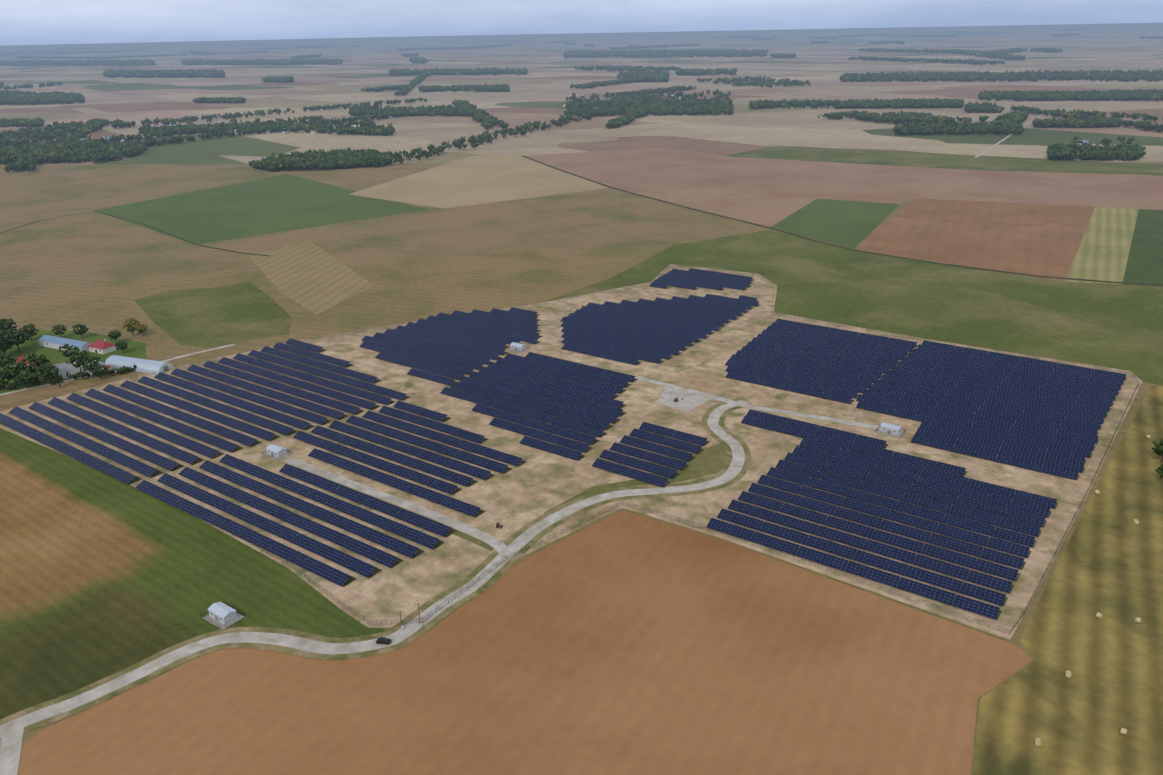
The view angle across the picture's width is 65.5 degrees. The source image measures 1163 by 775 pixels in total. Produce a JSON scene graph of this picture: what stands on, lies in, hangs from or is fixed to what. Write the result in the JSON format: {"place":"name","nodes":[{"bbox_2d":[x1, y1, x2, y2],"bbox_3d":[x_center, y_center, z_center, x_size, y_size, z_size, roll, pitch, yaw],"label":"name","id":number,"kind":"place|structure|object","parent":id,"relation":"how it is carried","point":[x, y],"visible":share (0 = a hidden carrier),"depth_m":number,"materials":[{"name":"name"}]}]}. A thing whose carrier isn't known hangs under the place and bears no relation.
{"place":"outdoors","nodes":[
{"label":"outdoors","id":0,"kind":"place"},
{"bbox_2d":[0,728,23,774],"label":"road","id":1,"kind":"structure","parent":0,"point":[10,747],"depth_m":233.40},
{"bbox_2d":[0,330,145,393],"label":"grass","id":2,"kind":"structure","parent":0,"point":[135,349],"depth_m":536.26,"materials":[{"name":"green plant"}]},
{"bbox_2d":[14,355,45,367],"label":"farm house","id":3,"kind":"structure","parent":2,"relation":"on","point":[19,359],"depth_m":509.06,"materials":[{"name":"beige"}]},
{"bbox_2d":[0,318,127,388],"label":"farm trees","id":4,"kind":"object","parent":2,"relation":"on","point":[26,374],"visible":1,"depth_m":493.90,"materials":[{"name":"green plant"}]},
{"bbox_2d":[38,335,91,352],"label":"farm barn","id":5,"kind":"structure","parent":2,"relation":"on","point":[54,342],"depth_m":538.58,"materials":[{"name":"blue metal"}]},
{"bbox_2d":[88,339,116,353],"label":"farm house","id":6,"kind":"structure","parent":2,"relation":"on","point":[101,347],"depth_m":531.18,"materials":[{"name":"red tile"}]},
{"bbox_2d":[53,360,104,378],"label":"farm yard paved ground","id":7,"kind":"structure","parent":0,"point":[65,367],"depth_m":505.56,"materials":[{"name":"grey concrete"}]},
{"bbox_2d":[103,365,113,370],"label":"shed","id":8,"kind":"structure","parent":7,"relation":"on","point":[108,367],"depth_m":501.21,"materials":[{"name":"beige"}]},
{"bbox_2d":[0,344,234,395],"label":"farm track","id":9,"kind":"structure","parent":0,"point":[115,371],"depth_m":495.37,"materials":[{"name":"beige gravel"}]},
{"bbox_2d":[0,428,383,718],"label":"field ground","id":10,"kind":"structure","parent":0,"point":[103,575],"depth_m":305.69,"materials":[{"name":"green plant"}]},
{"bbox_2d":[28,345,409,483],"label":"supports","id":11,"kind":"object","parent":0,"point":[178,465],"depth_m":415.82,"materials":[{"name":"grey metal"}]},
{"bbox_2d":[0,338,406,483],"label":"solar array","id":12,"kind":"object","parent":11,"relation":"on","point":[131,448],"visible":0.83,"depth_m":445.56,"materials":[{"name":"blue glass"}]},
{"bbox_2d":[201,601,244,629],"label":"concrete pad","id":13,"kind":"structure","parent":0,"point":[208,618],"depth_m":284.17,"materials":[{"name":"grey concrete"}]},
{"bbox_2d":[207,602,236,624],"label":"substation","id":14,"kind":"object","parent":13,"relation":"on","point":[222,613],"visible":0.85,"depth_m":284.02,"materials":[{"name":"grey metal"}]},
{"bbox_2d":[94,174,429,243],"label":"green crop field","id":15,"kind":"structure","parent":0,"point":[278,203],"depth_m":964.22,"materials":[{"name":"green plant"}]},
{"bbox_2d":[261,447,292,460],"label":"concrete pad","id":16,"kind":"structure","parent":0,"point":[275,458],"depth_m":395.23,"materials":[{"name":"beige concrete"}]},
{"bbox_2d":[266,444,286,457],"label":"substation","id":17,"kind":"object","parent":16,"relation":"on","point":[276,451],"visible":0.85,"depth_m":394.99,"materials":[{"name":"grey metal"}]},
{"bbox_2d":[159,471,456,586],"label":"supports","id":18,"kind":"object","parent":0,"point":[397,561],"depth_m":316.69,"materials":[{"name":"grey metal"}]},
{"bbox_2d":[135,454,451,586],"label":"solar array","id":19,"kind":"object","parent":18,"relation":"on","point":[323,570],"visible":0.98,"depth_m":342.92,"materials":[{"name":"blue glass"}]},
{"bbox_2d":[249,240,373,314],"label":"field ground","id":20,"kind":"structure","parent":0,"point":[311,277],"depth_m":692.12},
{"bbox_2d":[0,400,747,737],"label":"road","id":21,"kind":"structure","parent":0,"point":[516,544],"depth_m":277.20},
{"bbox_2d":[376,637,391,644],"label":"car","id":22,"kind":"object","parent":21,"relation":"on","point":[383,640],"visible":1,"depth_m":271.81,"materials":[{"name":"black paint"}]},
{"bbox_2d":[284,457,506,552],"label":"road","id":23,"kind":"structure","parent":0,"point":[498,546],"depth_m":352.70,"materials":[{"name":"grey gravel"}]},
{"bbox_2d":[340,407,525,517],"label":"supports","id":24,"kind":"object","parent":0,"point":[490,475],"depth_m":376.61,"materials":[{"name":"grey metal"}]},
{"bbox_2d":[292,400,522,516],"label":"solar array","id":25,"kind":"object","parent":24,"relation":"on","point":[420,491],"visible":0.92,"depth_m":393.41,"materials":[{"name":"blue glass"}]},
{"bbox_2d":[362,314,542,385],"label":"supports","id":26,"kind":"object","parent":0,"point":[505,346],"depth_m":523.71,"materials":[{"name":"grey metal"}]},
{"bbox_2d":[359,307,539,384],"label":"solar array","id":27,"kind":"object","parent":26,"relation":"on","point":[494,331],"visible":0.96,"depth_m":535.79,"materials":[{"name":"blue glass"}]},
{"bbox_2d":[350,156,607,208],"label":"field","id":28,"kind":"structure","parent":0,"point":[471,180],"depth_m":1096.92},
{"bbox_2d":[507,345,529,352],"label":"concrete pad","id":29,"kind":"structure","parent":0,"point":[522,351],"depth_m":520.89,"materials":[{"name":"grey concrete"}]},
{"bbox_2d":[510,342,525,351],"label":"substation","id":30,"kind":"object","parent":29,"relation":"on","point":[517,346],"visible":0.85,"depth_m":520.19,"materials":[{"name":"grey metal"}]},
{"bbox_2d":[17,510,1033,774],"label":"plowed field","id":31,"kind":"structure","parent":0,"point":[621,642],"depth_m":251.94,"materials":[{"name":"brown soil"}]},
{"bbox_2d":[456,361,637,460],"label":"supports","id":32,"kind":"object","parent":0,"point":[607,428],"depth_m":432.25,"materials":[{"name":"grey metal"}]},
{"bbox_2d":[440,352,634,459],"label":"solar array","id":33,"kind":"object","parent":32,"relation":"on","point":[528,368],"visible":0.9,"depth_m":450.01,"materials":[{"name":"blue glass"}]},
{"bbox_2d":[0,264,1142,639],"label":"site ground","id":34,"kind":"structure","parent":0,"point":[534,486],"depth_m":387.48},
{"bbox_2d":[291,465,493,550],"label":"verge","id":35,"kind":"structure","parent":34,"relation":"on","point":[476,541],"depth_m":328.82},
{"bbox_2d":[0,265,1139,634],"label":"perimeter fence","id":36,"kind":"object","parent":34,"relation":"on","point":[638,505],"visible":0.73,"depth_m":332.21,"materials":[{"name":"grey metal"}]},
{"bbox_2d":[657,387,708,411],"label":"gravel pad","id":37,"kind":"object","parent":34,"relation":"on","point":[689,402],"depth_m":447.05,"materials":[{"name":"grey gravel"}]},
{"bbox_2d":[0,23,1162,164],"bbox_3d":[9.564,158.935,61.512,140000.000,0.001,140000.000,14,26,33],"label":"ground","id":38,"kind":"structure","parent":0,"point":[541,90],"depth_m":2827.68,"materials":[{"name":"brown soil"}]},
{"bbox_2d":[0,126,129,156],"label":"village trees","id":39,"kind":"object","parent":38,"relation":"on","point":[34,138],"visible":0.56,"depth_m":1576.27,"materials":[{"name":"green plant"}]},
{"bbox_2d":[142,116,392,132],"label":"village trees","id":40,"kind":"object","parent":38,"relation":"on","point":[368,123],"visible":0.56,"depth_m":1793.93,"materials":[{"name":"green plant"}]},
{"bbox_2d":[0,28,1162,477],"bbox_3d":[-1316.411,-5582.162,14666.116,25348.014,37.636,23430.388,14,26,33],"label":"tree belts","id":41,"kind":"object","parent":38,"relation":"on","point":[114,150],"visible":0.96,"depth_m":2054.15,"materials":[{"name":"green plant"}]},
{"bbox_2d":[565,88,732,109],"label":"village trees","id":42,"kind":"object","parent":38,"relation":"on","point":[694,96],"visible":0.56,"depth_m":2275.93,"materials":[{"name":"green plant"}]},
{"bbox_2d":[904,113,1010,133],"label":"farm trees","id":43,"kind":"object","parent":38,"relation":"on","point":[966,120],"visible":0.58,"depth_m":1627.23,"materials":[{"name":"green plant"}]},
{"bbox_2d":[975,114,1042,157],"bbox_3d":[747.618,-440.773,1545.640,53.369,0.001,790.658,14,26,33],"label":"farm lane","id":44,"kind":"structure","parent":38,"relation":"on","point":[1003,139],"depth_m":1384.76,"materials":[{"name":"beige gravel"}]},
{"bbox_2d":[1050,135,1134,152],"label":"farm trees","id":45,"kind":"object","parent":38,"relation":"on","point":[1103,140],"visible":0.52,"depth_m":1228.53,"materials":[{"name":"green plant"}]},
{"bbox_2d":[0,162,1162,774],"bbox_3d":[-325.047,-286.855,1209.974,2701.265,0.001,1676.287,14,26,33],"label":"ground","id":46,"kind":"structure","parent":0,"point":[90,268],"depth_m":761.87,"materials":[{"name":"beige soil"}]},
{"bbox_2d":[0,364,135,389],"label":"farm hedge","id":47,"kind":"object","parent":46,"relation":"on","point":[120,370],"visible":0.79,"depth_m":487.86,"materials":[{"name":"green plant"}]},
{"bbox_2d":[122,318,147,336],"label":"tree","id":48,"kind":"object","parent":46,"relation":"on","point":[130,323],"visible":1,"depth_m":556.12,"materials":[{"name":"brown plant"}]},
{"bbox_2d":[1,210,269,255],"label":"hedge line","id":49,"kind":"object","parent":46,"relation":"on","point":[155,229],"visible":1,"depth_m":863.39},
{"bbox_2d":[105,355,173,373],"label":"barn","id":50,"kind":"structure","parent":46,"relation":"on","point":[142,365],"depth_m":500.92,"materials":[{"name":"grey metal"}]},
{"bbox_2d":[135,282,291,348],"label":"field","id":51,"kind":"structure","parent":46,"relation":"on","point":[214,317],"depth_m":600.08,"materials":[{"name":"green plant"}]},
{"bbox_2d":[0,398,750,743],"bbox_3d":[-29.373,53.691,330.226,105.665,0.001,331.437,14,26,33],"label":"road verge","id":52,"kind":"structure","parent":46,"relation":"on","point":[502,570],"depth_m":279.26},
{"bbox_2d":[415,603,421,627],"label":"power pole","id":53,"kind":"object","parent":46,"relation":"on","point":[418,606],"visible":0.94,"depth_m":277.51,"materials":[{"name":"brown wood"}]},
{"bbox_2d":[1123,209,1162,286],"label":"crop field","id":54,"kind":"structure","parent":46,"relation":"on","point":[1144,264],"depth_m":715.86,"materials":[{"name":"green plant"}]},
{"bbox_2d":[0,0,1162,45],"label":"sky","id":55,"kind":"structure","parent":0,"point":[22,22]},
{"bbox_2d":[545,443,725,512],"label":"grass ground","id":56,"kind":"structure","parent":0,"point":[709,461],"depth_m":375.05,"materials":[{"name":"plant"}]},
{"bbox_2d":[593,429,710,487],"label":"supports","id":57,"kind":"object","parent":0,"point":[683,469],"depth_m":383.65,"materials":[{"name":"grey metal"}]},
{"bbox_2d":[592,422,707,486],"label":"solar array","id":58,"kind":"object","parent":57,"relation":"on","point":[648,456],"visible":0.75,"depth_m":387.53,"materials":[{"name":"blue glass"}]},
{"bbox_2d":[561,300,759,364],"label":"supports","id":59,"kind":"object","parent":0,"point":[691,344],"depth_m":531.35,"materials":[{"name":"grey metal"}]},
{"bbox_2d":[561,294,758,364],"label":"solar array","id":60,"kind":"object","parent":59,"relation":"on","point":[630,337],"visible":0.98,"depth_m":556.65,"materials":[{"name":"blue glass"}]},
{"bbox_2d":[529,102,841,153],"bbox_3d":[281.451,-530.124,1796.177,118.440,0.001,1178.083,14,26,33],"label":"field track","id":61,"kind":"structure","parent":0,"point":[642,129],"depth_m":1635.93,"materials":[{"name":"beige soil"}]},
{"bbox_2d":[650,279,753,290],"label":"supports","id":62,"kind":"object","parent":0,"point":[709,288],"depth_m":638.01,"materials":[{"name":"grey metal"}]},
{"bbox_2d":[650,268,752,289],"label":"solar array","id":63,"kind":"object","parent":62,"relation":"on","point":[691,278],"visible":0.92,"depth_m":652.33,"materials":[{"name":"blue glass"}]},
{"bbox_2d":[635,376,879,428],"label":"road","id":64,"kind":"structure","parent":0,"point":[722,399],"depth_m":434.99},
{"bbox_2d":[726,325,918,403],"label":"supports","id":65,"kind":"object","parent":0,"point":[818,380],"depth_m":466.78,"materials":[{"name":"grey metal"}]},
{"bbox_2d":[725,319,916,402],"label":"solar array","id":66,"kind":"object","parent":65,"relation":"on","point":[841,375],"visible":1,"depth_m":493.09,"materials":[{"name":"blue glass"}]},
{"bbox_2d":[771,199,899,248],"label":"green ground","id":67,"kind":"structure","parent":0,"point":[851,224],"depth_m":852.60,"materials":[{"name":"green plant"}]},
{"bbox_2d":[526,148,1162,226],"bbox_3d":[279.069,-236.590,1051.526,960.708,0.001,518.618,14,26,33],"label":"crop field","id":68,"kind":"structure","parent":0,"point":[766,192],"depth_m":1048.81,"materials":[{"name":"brown soil"}]},
{"bbox_2d":[522,156,1162,285],"bbox_3d":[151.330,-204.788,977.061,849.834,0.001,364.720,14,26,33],"label":"hedge line","id":69,"kind":"object","parent":68,"relation":"on","point":[846,247],"visible":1,"depth_m":744.20,"materials":[{"name":"green plant"}]},
{"bbox_2d":[545,230,1162,385],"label":"green meadow","id":70,"kind":"structure","parent":0,"point":[1118,326],"depth_m":600.74,"materials":[{"name":"green plant"}]},
{"bbox_2d":[713,421,1057,619],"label":"supports","id":71,"kind":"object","parent":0,"point":[1018,574],"depth_m":336.36,"materials":[{"name":"grey metal"}]},
{"bbox_2d":[706,409,1056,619],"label":"solar array","id":72,"kind":"object","parent":71,"relation":"on","point":[917,466],"visible":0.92,"depth_m":334.67,"materials":[{"name":"blue glass"}]},
{"bbox_2d":[875,425,905,437],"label":"concrete pad","id":73,"kind":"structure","parent":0,"point":[889,434],"depth_m":405.52,"materials":[{"name":"grey concrete"}]},
{"bbox_2d":[880,422,901,435],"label":"substation","id":74,"kind":"object","parent":73,"relation":"on","point":[891,428],"visible":0.85,"depth_m":404.69,"materials":[{"name":"grey metal"}]},
{"bbox_2d":[727,145,1162,175],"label":"crop field","id":75,"kind":"structure","parent":0,"point":[935,160],"depth_m":1207.10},
{"bbox_2d":[854,198,1095,281],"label":"brown field","id":76,"kind":"structure","parent":0,"point":[1036,239],"depth_m":782.39,"materials":[{"name":"brown soil"}]},
{"bbox_2d":[860,366,1126,479],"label":"supports","id":77,"kind":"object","parent":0,"point":[1052,439],"depth_m":405.71,"materials":[{"name":"grey metal"}]},
{"bbox_2d":[856,340,1126,479],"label":"solar array","id":78,"kind":"object","parent":77,"relation":"on","point":[947,368],"visible":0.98,"depth_m":431.88,"materials":[{"name":"blue glass"}]},
{"bbox_2d":[972,385,1162,774],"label":"field ground","id":79,"kind":"structure","parent":0,"point":[1109,567],"depth_m":262.89,"materials":[{"name":"yellow plant"}]},
{"bbox_2d":[1035,738,1040,745],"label":"hay bale","id":80,"kind":"object","parent":79,"relation":"on","point":[1037,741],"visible":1,"depth_m":228.61,"materials":[{"name":"plant"}]},
{"bbox_2d":[1065,670,1071,677],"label":"hay bale","id":81,"kind":"object","parent":79,"relation":"on","point":[1068,674],"visible":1,"depth_m":252.34,"materials":[{"name":"plant"}]},
{"bbox_2d":[1120,727,1126,734],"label":"hay bale","id":82,"kind":"object","parent":79,"relation":"on","point":[1123,731],"visible":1,"depth_m":231.52,"materials":[{"name":"plant"}]},
{"bbox_2d":[1134,617,1140,622],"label":"hay bale","id":83,"kind":"object","parent":79,"relation":"on","point":[1137,619],"visible":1,"depth_m":274.40,"materials":[{"name":"plant"}]},
{"bbox_2d":[1065,206,1138,283],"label":"crop field","id":84,"kind":"structure","parent":0,"point":[1102,253],"depth_m":732.05,"materials":[{"name":"plant"}]}
]}

